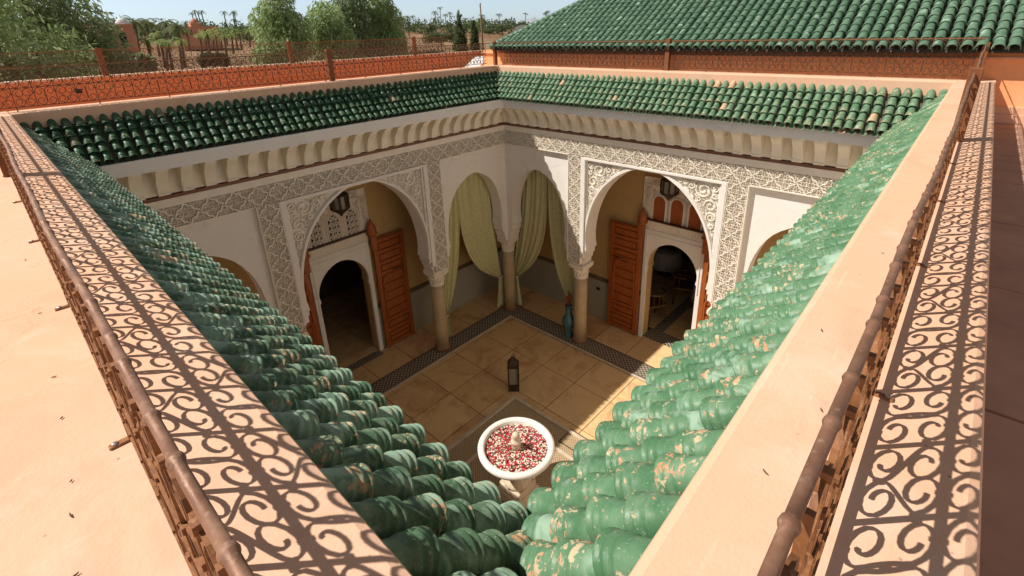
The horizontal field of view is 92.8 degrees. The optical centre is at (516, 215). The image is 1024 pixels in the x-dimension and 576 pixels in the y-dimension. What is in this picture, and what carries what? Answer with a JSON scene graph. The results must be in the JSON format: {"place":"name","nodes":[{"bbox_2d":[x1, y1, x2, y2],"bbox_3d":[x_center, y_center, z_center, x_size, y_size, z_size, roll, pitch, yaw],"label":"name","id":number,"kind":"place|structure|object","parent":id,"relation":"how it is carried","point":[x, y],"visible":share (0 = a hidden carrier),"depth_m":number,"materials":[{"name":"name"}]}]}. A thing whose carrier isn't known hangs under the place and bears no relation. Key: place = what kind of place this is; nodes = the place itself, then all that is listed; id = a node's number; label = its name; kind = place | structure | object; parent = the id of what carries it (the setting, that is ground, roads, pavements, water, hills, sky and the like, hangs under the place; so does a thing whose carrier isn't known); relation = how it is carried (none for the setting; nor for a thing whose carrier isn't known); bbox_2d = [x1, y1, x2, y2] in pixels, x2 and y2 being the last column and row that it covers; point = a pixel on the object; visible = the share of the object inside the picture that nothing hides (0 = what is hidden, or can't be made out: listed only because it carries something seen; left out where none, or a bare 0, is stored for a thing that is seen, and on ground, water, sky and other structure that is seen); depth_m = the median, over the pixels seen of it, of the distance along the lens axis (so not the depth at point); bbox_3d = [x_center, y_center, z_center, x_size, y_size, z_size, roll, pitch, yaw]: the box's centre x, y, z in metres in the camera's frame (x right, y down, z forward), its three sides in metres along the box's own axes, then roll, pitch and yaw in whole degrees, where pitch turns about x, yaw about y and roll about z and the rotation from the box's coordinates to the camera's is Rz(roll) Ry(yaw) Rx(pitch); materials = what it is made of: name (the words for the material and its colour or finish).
{"place":"outdoors","nodes":[
{"label":"outdoors","id":0,"kind":"place"},
{"bbox_2d":[0,26,515,71],"bbox_3d":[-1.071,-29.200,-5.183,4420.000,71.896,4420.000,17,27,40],"label":"ground","id":1,"kind":"structure","parent":0,"point":[495,36],"depth_m":144.33,"materials":[{"name":"brown soil"}]},
{"bbox_2d":[0,0,111,81],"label":"leafy tree","id":2,"kind":"object","parent":1,"relation":"on","point":[15,41],"visible":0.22,"depth_m":14.92,"materials":[{"name":"green plant"}]},
{"bbox_2d":[0,0,143,81],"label":"leafy tree","id":3,"kind":"object","parent":1,"relation":"on","point":[62,11],"visible":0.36,"depth_m":21.16,"materials":[{"name":"green plant"}]},
{"bbox_2d":[79,14,139,54],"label":"house","id":4,"kind":"structure","parent":1,"relation":"on","point":[126,27],"depth_m":51.38,"materials":[{"name":"concrete"}]},
{"bbox_2d":[119,33,127,45],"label":"window","id":5,"kind":"structure","parent":4,"relation":"in","point":[125,37],"depth_m":51.16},
{"bbox_2d":[121,15,150,51],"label":"palm tree","id":6,"kind":"object","parent":1,"relation":"on","point":[135,23],"visible":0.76,"depth_m":58.70,"materials":[{"name":"green plant"}]},
{"bbox_2d":[115,52,158,72],"bbox_3d":[-25.608,-8.062,33.618,2.792,6.118,1.148,-16,25,-33],"label":"bush","id":7,"kind":"object","parent":1,"relation":"on","point":[147,56],"visible":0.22,"depth_m":33.02,"materials":[{"name":"green plant"}]},
{"bbox_2d":[138,38,155,55],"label":"palm tree","id":8,"kind":"object","parent":1,"relation":"on","point":[147,43],"visible":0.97,"depth_m":54.39,"materials":[{"name":"green plant"}]},
{"bbox_2d":[137,18,161,54],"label":"palm tree","id":9,"kind":"object","parent":1,"relation":"on","point":[153,25],"visible":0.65,"depth_m":64.45,"materials":[{"name":"green plant"}]},
{"bbox_2d":[149,31,162,56],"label":"palm tree","id":10,"kind":"object","parent":1,"relation":"on","point":[155,34],"visible":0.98,"depth_m":62.20,"materials":[{"name":"green plant"}]},
{"bbox_2d":[153,39,169,67],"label":"palm tree","id":11,"kind":"object","parent":1,"relation":"on","point":[161,43],"visible":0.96,"depth_m":54.65,"materials":[{"name":"green plant"}]},
{"bbox_2d":[149,18,178,70],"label":"palm tree","id":12,"kind":"object","parent":1,"relation":"on","point":[163,25],"visible":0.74,"depth_m":67.73,"materials":[{"name":"green plant"}]},
{"bbox_2d":[160,40,175,69],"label":"palm tree","id":13,"kind":"object","parent":1,"relation":"on","point":[170,45],"visible":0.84,"depth_m":55.23,"materials":[{"name":"green plant"}]},
{"bbox_2d":[163,22,193,68],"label":"palm tree","id":14,"kind":"object","parent":1,"relation":"on","point":[181,28],"visible":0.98,"depth_m":63.62,"materials":[{"name":"green plant"}]},
{"bbox_2d":[173,37,188,67],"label":"palm tree","id":15,"kind":"object","parent":1,"relation":"on","point":[180,43],"visible":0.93,"depth_m":55.30,"materials":[{"name":"green plant"}]},
{"bbox_2d":[180,30,193,50],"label":"palm tree","id":16,"kind":"object","parent":1,"relation":"on","point":[188,38],"visible":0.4,"depth_m":76.30,"materials":[{"name":"green plant"}]},
{"bbox_2d":[194,33,206,54],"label":"palm tree","id":17,"kind":"object","parent":1,"relation":"on","point":[199,36],"visible":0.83,"depth_m":69.95,"materials":[{"name":"green plant"}]},
{"bbox_2d":[181,18,220,49],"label":"house","id":18,"kind":"structure","parent":1,"relation":"on","point":[194,25],"depth_m":135.09,"materials":[{"name":"concrete"}]},
{"bbox_2d":[197,30,209,50],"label":"palm tree","id":19,"kind":"object","parent":1,"relation":"on","point":[204,39],"visible":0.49,"depth_m":75.14,"materials":[{"name":"green plant"}]},
{"bbox_2d":[200,31,215,52],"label":"palm tree","id":20,"kind":"object","parent":1,"relation":"on","point":[206,34],"visible":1,"depth_m":64.35,"materials":[{"name":"green plant"}]},
{"bbox_2d":[206,28,216,48],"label":"palm tree","id":21,"kind":"object","parent":1,"relation":"on","point":[212,31],"visible":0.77,"depth_m":81.59,"materials":[{"name":"green plant"}]},
{"bbox_2d":[196,52,230,67],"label":"bush","id":22,"kind":"object","parent":1,"relation":"on","point":[211,54],"visible":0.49,"depth_m":46.69,"materials":[{"name":"green plant"}]},
{"bbox_2d":[210,32,222,52],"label":"palm tree","id":23,"kind":"object","parent":1,"relation":"on","point":[215,35],"visible":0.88,"depth_m":68.11,"materials":[{"name":"green plant"}]},
{"bbox_2d":[213,27,225,48],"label":"palm tree","id":24,"kind":"object","parent":1,"relation":"on","point":[220,30],"visible":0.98,"depth_m":79.25,"materials":[{"name":"green plant"}]},
{"bbox_2d":[217,32,230,56],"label":"palm tree","id":25,"kind":"object","parent":1,"relation":"on","point":[224,36],"visible":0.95,"depth_m":69.87,"materials":[{"name":"green plant"}]},
{"bbox_2d":[225,32,236,53],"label":"palm tree","id":26,"kind":"object","parent":1,"relation":"on","point":[231,35],"visible":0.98,"depth_m":70.46,"materials":[{"name":"green plant"}]},
{"bbox_2d":[227,27,238,48],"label":"palm tree","id":27,"kind":"object","parent":1,"relation":"on","point":[233,30],"visible":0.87,"depth_m":78.40,"materials":[{"name":"green plant"}]},
{"bbox_2d":[234,30,243,49],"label":"palm tree","id":28,"kind":"object","parent":1,"relation":"on","point":[239,33],"visible":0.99,"depth_m":78.62,"materials":[{"name":"green plant"}]},
{"bbox_2d":[244,29,252,46],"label":"palm tree","id":29,"kind":"object","parent":1,"relation":"on","point":[249,35],"visible":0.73,"depth_m":81.19,"materials":[{"name":"green plant"}]},
{"bbox_2d":[0,7,549,42],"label":"tree belt","id":30,"kind":"object","parent":1,"relation":"on","point":[491,27],"visible":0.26,"depth_m":192.58,"materials":[{"name":"green plant"}]},
{"bbox_2d":[246,0,313,64],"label":"leafy tree","id":31,"kind":"object","parent":1,"relation":"on","point":[278,25],"visible":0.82,"depth_m":33.67,"materials":[{"name":"green plant"}]},
{"bbox_2d":[143,35,502,70],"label":"scrub","id":32,"kind":"object","parent":1,"relation":"on","point":[294,59],"visible":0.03,"depth_m":127.83,"materials":[{"name":"green plant"}]},
{"bbox_2d":[301,0,358,60],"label":"leafy tree","id":33,"kind":"object","parent":1,"relation":"on","point":[323,28],"visible":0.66,"depth_m":37.19,"materials":[{"name":"green plant"}]},
{"bbox_2d":[327,0,379,57],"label":"leafy tree","id":34,"kind":"object","parent":1,"relation":"on","point":[355,16],"visible":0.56,"depth_m":39.82,"materials":[{"name":"green plant"}]},
{"bbox_2d":[362,0,408,56],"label":"leafy tree","id":35,"kind":"object","parent":1,"relation":"on","point":[386,12],"visible":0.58,"depth_m":41.63,"materials":[{"name":"green plant"}]},
{"bbox_2d":[401,16,409,37],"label":"palm tree","id":36,"kind":"object","parent":1,"relation":"on","point":[405,22],"visible":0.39,"depth_m":111.86,"materials":[{"name":"green plant"}]},
{"bbox_2d":[404,50,443,54],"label":"bush","id":37,"kind":"object","parent":1,"relation":"on","point":[427,53],"visible":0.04,"depth_m":50.82,"materials":[{"name":"green plant"}]},
{"bbox_2d":[422,31,456,52],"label":"bush","id":38,"kind":"object","parent":1,"relation":"on","point":[449,36],"visible":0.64,"depth_m":90.31,"materials":[{"name":"green plant"}]},
{"bbox_2d":[452,10,468,51],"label":"conifer","id":39,"kind":"object","parent":1,"relation":"on","point":[460,37],"visible":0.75,"depth_m":72.27,"materials":[{"name":"green plant"}]},
{"bbox_2d":[469,17,480,49],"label":"conifer","id":40,"kind":"object","parent":1,"relation":"on","point":[474,39],"visible":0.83,"depth_m":81.76,"materials":[{"name":"green plant"}]},
{"bbox_2d":[475,18,486,25],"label":"palm tree","id":41,"kind":"object","parent":1,"relation":"on","point":[479,22],"visible":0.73,"depth_m":99.40,"materials":[{"name":"green plant"}]},
{"bbox_2d":[479,3,483,49],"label":"bare trunk","id":42,"kind":"object","parent":1,"relation":"on","point":[480,14],"visible":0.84,"depth_m":66.41,"materials":[{"name":"plant"}]},
{"bbox_2d":[512,25,526,32],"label":"plastic greenhouse","id":43,"kind":"object","parent":1,"relation":"on","point":[518,27],"visible":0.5,"depth_m":87.94,"materials":[{"name":"white plastic"}]},
{"bbox_2d":[481,0,1023,124],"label":"tiled building","id":44,"kind":"structure","parent":1,"relation":"on","point":[998,25],"depth_m":6.58,"materials":[{"name":"tile"}]},
{"bbox_2d":[10,0,577,26],"label":"sky","id":45,"kind":"structure","parent":0,"point":[178,10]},
{"bbox_2d":[346,350,383,370],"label":"threshold path","id":46,"kind":"structure","parent":0,"point":[363,361],"depth_m":10.19,"materials":[{"name":"tile"}]},
{"bbox_2d":[346,290,665,442],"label":"ground slab","id":47,"kind":"structure","parent":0,"point":[503,382],"depth_m":9.50,"materials":[{"name":"tile"}]},
{"bbox_2d":[207,181,503,355],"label":"gallery wall","id":48,"kind":"structure","parent":47,"relation":"on","point":[335,238],"depth_m":9.83,"materials":[{"name":"paint"}]},
{"bbox_2d":[304,249,322,345],"bbox_3d":[-3.952,1.931,8.891,0.214,2.984,0.809,17,27,40],"label":"door leaf","id":49,"kind":"object","parent":48,"relation":"attached to","point":[312,328],"visible":0.21,"depth_m":9.01,"materials":[{"name":"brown wood"}]},
{"bbox_2d":[308,219,325,247],"bbox_3d":[-3.638,0.300,8.814,0.027,0.548,0.313,17,27,40],"label":"window","id":50,"kind":"structure","parent":48,"relation":"in","point":[316,239],"depth_m":8.85,"materials":[{"name":"paint"}]},
{"bbox_2d":[325,212,343,241],"bbox_3d":[-3.392,0.198,9.063,0.027,0.548,0.313,17,27,40],"label":"window","id":51,"kind":"structure","parent":48,"relation":"in","point":[332,226],"depth_m":9.06,"materials":[{"name":"paint"}]},
{"bbox_2d":[343,207,360,235],"bbox_3d":[-3.147,0.096,9.312,0.027,0.548,0.313,17,27,40],"label":"window","id":52,"kind":"structure","parent":48,"relation":"in","point":[349,217],"depth_m":9.31,"materials":[{"name":"paint"}]},
{"bbox_2d":[366,219,414,347],"bbox_3d":[-2.623,1.380,10.239,0.214,2.984,0.809,17,27,40],"label":"door leaf","id":53,"kind":"object","parent":48,"relation":"attached to","point":[389,257],"visible":1,"depth_m":10.28,"materials":[{"name":"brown wood"}]},
{"bbox_2d":[514,170,792,336],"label":"gallery wall","id":54,"kind":"structure","parent":47,"relation":"on","point":[673,221],"depth_m":10.07,"materials":[{"name":"paint"}]},
{"bbox_2d":[607,207,647,334],"bbox_3d":[2.332,1.168,10.405,0.822,2.984,0.214,17,27,40],"label":"door leaf","id":55,"kind":"object","parent":54,"relation":"attached to","point":[626,244],"visible":1,"depth_m":10.44,"materials":[{"name":"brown wood"}]},
{"bbox_2d":[696,231,710,328],"bbox_3d":[3.759,1.593,9.171,0.822,2.984,0.214,17,27,40],"label":"door leaf","id":56,"kind":"object","parent":54,"relation":"attached to","point":[704,305],"visible":0.22,"depth_m":9.27,"materials":[{"name":"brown wood"}]},
{"bbox_3d":[-2.372,2.694,3.839,6.955,5.090,0.286,17,27,40],"label":"court wall","id":57,"kind":"object","parent":47,"relation":"on","visible":0},
{"bbox_2d":[21,126,531,575],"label":"tiled canopy","id":58,"kind":"object","parent":57,"relation":"on","point":[419,505],"visible":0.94,"depth_m":1.30,"materials":[{"name":"green tile"}]},
{"bbox_2d":[320,250,696,367],"bbox_3d":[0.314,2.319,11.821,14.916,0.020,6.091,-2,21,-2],"label":"room floor","id":59,"kind":"structure","parent":0,"point":[345,344],"depth_m":11.65,"materials":[{"name":"brown tile"}]},
{"bbox_2d":[319,260,362,297],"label":"room wall","id":60,"kind":"structure","parent":59,"relation":"on","point":[340,275],"depth_m":12.96,"materials":[{"name":"paint"}]},
{"bbox_2d":[648,287,666,325],"bbox_3d":[3.137,2.048,11.178,0.526,0.784,0.487,-8,22,-16],"label":"armchair","id":61,"kind":"object","parent":59,"relation":"on","point":[656,301],"visible":0.81,"depth_m":11.03,"materials":[{"name":"brown wood"}]},
{"bbox_2d":[672,269,693,307],"bbox_3d":[4.037,1.752,11.887,0.486,0.784,0.526,7,22,21],"label":"armchair","id":62,"kind":"object","parent":59,"relation":"on","point":[682,284],"visible":0.99,"depth_m":11.79,"materials":[{"name":"brown wood"}]},
{"bbox_3d":[4.041,1.250,13.260,0.806,0.748,0.806,17,27,40],"label":"round table","id":63,"kind":"object","parent":59,"relation":"on","visible":0},
{"bbox_2d":[652,245,681,271],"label":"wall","id":64,"kind":"structure","parent":63,"relation":"on","point":[667,258],"depth_m":12.89,"materials":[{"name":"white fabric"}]},
{"bbox_2d":[449,399,572,509],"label":"fountain paving","id":65,"kind":"structure","parent":0,"point":[465,449],"depth_m":7.96,"materials":[{"name":"tile"}]},
{"bbox_2d":[478,417,554,506],"bbox_3d":[0.003,3.539,6.939,1.079,1.162,1.079,17,27,40],"label":"fountain","id":66,"kind":"object","parent":65,"relation":"on","point":[520,487],"visible":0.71,"depth_m":6.87,"materials":[{"name":"beige stone"}]},
{"bbox_2d":[486,425,546,471],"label":"basin water","id":67,"kind":"structure","parent":66,"relation":"in","point":[502,450],"depth_m":6.79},
{"bbox_2d":[485,424,547,471],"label":"petals","id":68,"kind":"object","parent":67,"relation":"on","point":[510,428],"visible":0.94,"depth_m":6.79,"materials":[{"name":"red plant"}]},
{"bbox_2d":[447,395,585,463],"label":"paving kerb","id":69,"kind":"structure","parent":65,"relation":"on","point":[492,414],"depth_m":8.34,"materials":[{"name":"stone"}]},
{"bbox_2d":[559,429,587,450],"bbox_3d":[0.939,3.709,8.045,0.358,0.008,0.351,17,27,40],"label":"drain cover","id":70,"kind":"object","parent":65,"relation":"on","point":[568,440],"visible":0.61,"depth_m":8.05,"materials":[{"name":"tile"}]},
{"bbox_2d":[371,305,653,392],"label":"mosaic path","id":71,"kind":"structure","parent":0,"point":[589,345],"depth_m":10.35,"materials":[{"name":"tile"}]},
{"bbox_2d":[142,122,507,351],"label":"arcade facade","id":72,"kind":"structure","parent":71,"relation":"on","point":[259,228],"depth_m":7.52,"materials":[{"name":"white paint"}]},
{"bbox_2d":[444,193,459,335],"bbox_3d":[-1.469,0.789,10.338,0.181,3.887,0.806,12,24,31],"label":"curtain","id":73,"kind":"object","parent":72,"relation":"hanging from","point":[450,276],"visible":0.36,"depth_m":10.47,"materials":[{"name":"beige fabric"}]},
{"bbox_2d":[562,303,573,337],"bbox_3d":[1.133,2.299,10.661,0.296,0.793,0.292,17,27,40],"label":"vase","id":74,"kind":"object","parent":71,"relation":"on","point":[567,319],"visible":0.95,"depth_m":10.56,"materials":[{"name":"teal ceramic"}]},
{"bbox_2d":[565,291,571,306],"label":"dried flowers","id":75,"kind":"object","parent":74,"relation":"in","point":[568,298],"visible":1,"depth_m":10.44,"materials":[{"name":"brown plant"}]},
{"bbox_2d":[497,122,847,343],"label":"arcade facade","id":76,"kind":"structure","parent":71,"relation":"on","point":[746,207],"depth_m":7.90,"materials":[{"name":"white paint"}]},
{"bbox_2d":[456,173,504,306],"bbox_3d":[-0.807,0.502,10.998,1.222,3.854,0.174,-20,27,-39],"label":"curtain","id":77,"kind":"object","parent":76,"relation":"hanging from","point":[473,197],"visible":0.84,"depth_m":10.86,"materials":[{"name":"beige fabric"}]},
{"bbox_2d":[515,170,546,305],"bbox_3d":[0.303,0.429,11.147,1.067,3.887,0.185,14,26,35],"label":"curtain","id":78,"kind":"object","parent":76,"relation":"hanging from","point":[533,221],"visible":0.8,"depth_m":10.99,"materials":[{"name":"beige fabric"}]},
{"bbox_2d":[548,178,573,311],"bbox_3d":[1.072,0.655,10.489,0.189,3.887,0.985,-18,26,-37],"label":"curtain","id":79,"kind":"object","parent":76,"relation":"hanging from","point":[564,269],"visible":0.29,"depth_m":10.59,"materials":[{"name":"beige fabric"}]},
{"bbox_2d":[352,283,672,446],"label":"courtyard floor","id":80,"kind":"structure","parent":0,"point":[576,405],"depth_m":9.70,"materials":[{"name":"beige tile"}]},
{"bbox_2d":[507,354,518,391],"bbox_3d":[-0.063,2.920,9.147,0.214,0.773,0.214,-1,21,1],"label":"floor lantern","id":81,"kind":"object","parent":80,"relation":"on","point":[513,371],"visible":1,"depth_m":9.08,"materials":[{"name":"metal"}]},
{"bbox_2d":[382,315,645,394],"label":"kerb","id":82,"kind":"structure","parent":80,"relation":"on","point":[492,327],"depth_m":10.24,"materials":[{"name":"stone"}]},
{"bbox_2d":[516,17,536,23],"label":"hills","id":83,"kind":"structure","parent":0,"point":[533,19],"depth_m":1377.38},
{"bbox_2d":[643,296,693,347],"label":"room mosaic path","id":84,"kind":"structure","parent":0,"point":[657,334],"depth_m":10.98,"materials":[{"name":"black tile"}]},
{"bbox_2d":[979,123,1023,575],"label":"terrace floor","id":85,"kind":"structure","parent":0,"point":[1002,534],"depth_m":1.60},
{"bbox_3d":[4.546,1.947,11.383,0.806,0.748,0.806,17,27,40],"label":"round table","id":86,"kind":"object","parent":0,"visible":0},
{"bbox_2d":[691,279,696,302],"bbox_3d":[4.542,1.815,11.333,0.894,0.485,0.894,17,27,40],"label":"tablecloth","id":87,"kind":"object","parent":86,"relation":"on","point":[693,295],"visible":0.12,"depth_m":11.38,"materials":[{"name":"white fabric"}]},
{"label":"terrace slab","id":88,"kind":"structure","parent":0,"visible":0},
{"bbox_2d":[0,111,411,575],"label":"parapet wall","id":89,"kind":"structure","parent":88,"relation":"on","point":[280,503],"depth_m":0.85,"materials":[{"name":"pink paint"}]},
{"bbox_2d":[0,128,254,575],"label":"railing","id":90,"kind":"object","parent":89,"relation":"on","point":[208,545],"visible":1,"depth_m":0.48,"materials":[{"name":"brown metal"}]},
{"bbox_2d":[0,50,483,111],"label":"wall","id":91,"kind":"structure","parent":88,"relation":"on","point":[82,97],"depth_m":7.61,"materials":[{"name":"orange paint"}]},
{"bbox_2d":[0,37,444,79],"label":"railing","id":92,"kind":"object","parent":91,"relation":"on","point":[101,59],"visible":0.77,"depth_m":7.74,"materials":[{"name":"metal"}]},
{"bbox_2d":[9,65,496,128],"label":"parapet wall","id":93,"kind":"structure","parent":88,"relation":"on","point":[42,116],"depth_m":6.26,"materials":[{"name":"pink paint"}]},
{"bbox_2d":[0,41,497,111],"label":"railing","id":94,"kind":"object","parent":93,"relation":"on","point":[329,65],"visible":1,"depth_m":6.55,"materials":[{"name":"metal"}]},
{"bbox_2d":[19,71,507,200],"bbox_3d":[-2.569,-1.424,7.459,0.503,1.027,7.104,17,27,40],"label":"tiled canopy","id":95,"kind":"object","parent":88,"relation":"on","point":[159,153],"visible":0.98,"depth_m":6.55,"materials":[{"name":"green tile"}]},
{"bbox_2d":[329,191,349,216],"bbox_3d":[-3.155,-0.729,8.449,0.322,1.590,0.321,17,27,40],"label":"hanging lantern","id":96,"kind":"object","parent":88,"relation":"hanging from","point":[339,204],"visible":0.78,"depth_m":8.55,"materials":[{"name":"black glass"}]},
{"bbox_2d":[660,177,679,200],"bbox_3d":[2.760,-1.000,8.658,0.322,1.564,0.321,17,27,40],"label":"hanging lantern","id":97,"kind":"object","parent":88,"relation":"hanging from","point":[669,190],"visible":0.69,"depth_m":8.75,"materials":[{"name":"black glass"}]},
{"bbox_2d":[497,70,947,168],"bbox_3d":[2.041,-1.629,7.637,7.056,1.026,0.532,17,27,40],"label":"tiled canopy","id":98,"kind":"object","parent":88,"relation":"on","point":[839,127],"visible":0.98,"depth_m":6.89,"materials":[{"name":"green tile"}]},
{"bbox_2d":[519,93,946,575],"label":"tiled canopy","id":99,"kind":"object","parent":88,"relation":"on","point":[604,505],"visible":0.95,"depth_m":1.30,"materials":[{"name":"green tile"}]},
{"bbox_2d":[487,65,995,95],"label":"parapet wall","id":100,"kind":"structure","parent":88,"relation":"on","point":[925,85],"depth_m":6.59,"materials":[{"name":"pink paint"}]},
{"bbox_2d":[496,37,985,79],"bbox_3d":[2.287,-2.502,7.582,7.306,0.471,0.063,17,27,40],"label":"railing","id":101,"kind":"object","parent":100,"relation":"on","point":[666,58],"visible":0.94,"depth_m":6.72,"materials":[{"name":"metal"}]},
{"bbox_2d":[629,81,994,575],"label":"parapet wall","id":102,"kind":"structure","parent":88,"relation":"on","point":[910,502],"depth_m":0.86,"materials":[{"name":"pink paint"}]},
{"bbox_2d":[757,42,990,575],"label":"railing","id":103,"kind":"object","parent":102,"relation":"on","point":[803,529],"visible":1,"depth_m":0.46,"materials":[{"name":"brown metal"}]},
{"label":"roof terrace","id":104,"kind":"structure","parent":88,"relation":"on","visible":0},
{"bbox_2d":[465,56,483,66],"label":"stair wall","id":105,"kind":"structure","parent":104,"relation":"on","point":[480,58],"depth_m":11.22,"materials":[{"name":"white paint"}]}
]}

